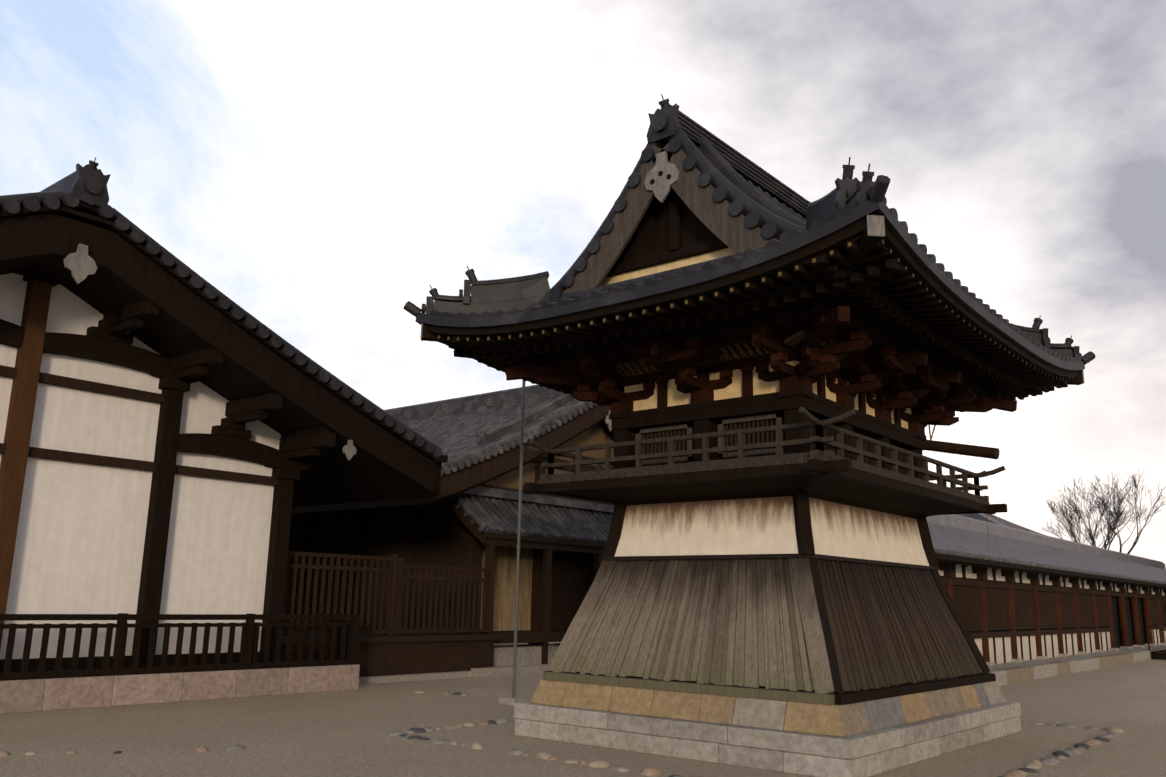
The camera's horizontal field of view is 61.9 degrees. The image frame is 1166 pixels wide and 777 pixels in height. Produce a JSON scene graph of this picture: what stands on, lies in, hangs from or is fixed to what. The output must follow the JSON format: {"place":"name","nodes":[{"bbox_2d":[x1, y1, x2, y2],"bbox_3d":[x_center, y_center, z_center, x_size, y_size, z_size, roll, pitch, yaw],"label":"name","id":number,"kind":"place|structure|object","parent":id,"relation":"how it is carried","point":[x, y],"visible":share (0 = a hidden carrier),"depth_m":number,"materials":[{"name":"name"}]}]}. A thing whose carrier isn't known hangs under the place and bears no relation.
{"place":"outdoors","nodes":[
{"label":"outdoors","id":0,"kind":"place"},
{"bbox_2d":[285,384,614,676],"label":"building","id":1,"kind":"structure","parent":0,"point":[468,517],"depth_m":26.80,"materials":[{"name":"wood"}]},
{"bbox_2d":[0,642,1165,776],"bbox_3d":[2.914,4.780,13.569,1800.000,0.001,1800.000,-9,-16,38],"label":"ground","id":2,"kind":"structure","parent":0,"point":[341,733],"depth_m":12.20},
{"bbox_2d":[0,664,359,713],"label":"stone plinth","id":3,"kind":"structure","parent":2,"relation":"on","point":[29,695],"depth_m":15.61,"materials":[{"name":"beige stone"}]},
{"bbox_2d":[0,613,359,680],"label":"railing","id":4,"kind":"object","parent":3,"relation":"on","point":[250,626],"visible":1,"depth_m":15.96,"materials":[{"name":"brown wood"}]},
{"bbox_2d":[0,157,447,672],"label":"hall","id":5,"kind":"structure","parent":3,"relation":"on","point":[177,436],"depth_m":16.58,"materials":[{"name":"paint"}]},
{"bbox_2d":[281,549,500,683],"bbox_3d":[-4.329,4.934,21.088,1.500,2.625,6.200,-9,-16,38],"label":"lattice fence","id":6,"kind":"object","parent":2,"relation":"on","point":[393,651],"visible":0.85,"depth_m":20.90,"materials":[{"name":"brown wood"}]},
{"bbox_2d":[0,690,1124,776],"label":"pebbles","id":7,"kind":"object","parent":2,"relation":"on","point":[1019,772],"visible":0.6,"depth_m":11.57,"materials":[{"name":"grey stone"}]},
{"bbox_2d":[499,379,998,704],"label":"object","id":8,"kind":"object","parent":2,"relation":"on","point":[962,449],"visible":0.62,"depth_m":16.42,"materials":[{"name":"grey metal"}]},
{"bbox_2d":[514,701,1020,776],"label":"tower platform","id":9,"kind":"structure","parent":2,"relation":"on","point":[870,753],"depth_m":11.07,"materials":[{"name":"grey stone"}]},
{"bbox_2d":[530,679,1006,736],"bbox_3d":[2.734,4.189,13.460,4.372,0.298,5.492,-9,-16,38],"label":"stone base course","id":10,"kind":"object","parent":9,"relation":"on","point":[844,720],"visible":0.48,"depth_m":11.31,"materials":[{"name":"beige stone"}]},
{"bbox_2d":[544,553,995,704],"bbox_3d":[2.752,3.254,13.664,4.200,1.615,5.320,-9,-16,38],"label":"flared wooden skirt","id":11,"kind":"object","parent":10,"relation":"on","point":[823,629],"visible":1,"depth_m":11.90,"materials":[{"name":"brown wood"}]},
{"bbox_2d":[601,491,939,568],"bbox_3d":[2.774,2.132,13.908,3.171,0.796,4.291,-9,-16,38],"label":"tower band","id":12,"kind":"object","parent":11,"relation":"on","point":[797,522],"visible":0.71,"depth_m":12.52,"materials":[{"name":"beige paint"}]},
{"bbox_2d":[523,407,1006,518],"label":"balcony","id":13,"kind":"structure","parent":12,"relation":"on","point":[819,472],"depth_m":12.17,"materials":[{"name":"brown wood"}]},
{"bbox_2d":[611,395,924,479],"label":"upper story wall","id":14,"kind":"structure","parent":13,"relation":"on","point":[765,412],"depth_m":12.73,"materials":[{"name":"brown wood"}]},
{"bbox_2d":[505,298,1016,440],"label":"tower brackets","id":15,"kind":"object","parent":14,"relation":"on","point":[837,354],"visible":0.81,"depth_m":12.71,"materials":[{"name":"brown wood"}]},
{"bbox_2d":[420,212,1084,414],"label":"roof eaves","id":16,"kind":"object","parent":15,"relation":"on","point":[871,270],"visible":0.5,"depth_m":11.32,"materials":[{"name":"brown wood"}]},
{"bbox_2d":[403,94,1095,370],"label":"tower roof","id":17,"kind":"structure","parent":16,"relation":"on","point":[695,203],"depth_m":12.65,"materials":[{"name":"grey tile"}]},
{"bbox_2d":[926,514,1165,684],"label":"corridor","id":18,"kind":"object","parent":2,"relation":"on","point":[1030,605],"visible":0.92,"depth_m":29.97,"materials":[{"name":"brown wood"}]},
{"bbox_2d":[1054,470,1147,549],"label":"bare tree","id":19,"kind":"object","parent":2,"relation":"on","point":[1108,527],"visible":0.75,"depth_m":66.23,"materials":[{"name":"brown plant"}]},
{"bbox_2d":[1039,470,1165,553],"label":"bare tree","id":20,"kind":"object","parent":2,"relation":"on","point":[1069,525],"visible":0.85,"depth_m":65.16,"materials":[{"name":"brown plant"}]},
{"bbox_2d":[1146,626,1165,659],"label":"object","id":21,"kind":"object","parent":2,"relation":"on","point":[1158,655],"visible":0.77,"depth_m":35.91,"materials":[{"name":"brown wood"}]},
{"bbox_2d":[0,0,1165,566],"label":"sky","id":22,"kind":"structure","parent":0,"point":[322,165],"materials":[{"name":"white"}]},
{"bbox_2d":[955,513,1043,534],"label":"roof","id":23,"kind":"structure","parent":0,"point":[994,519],"depth_m":48.90,"materials":[{"name":"grey tile"}]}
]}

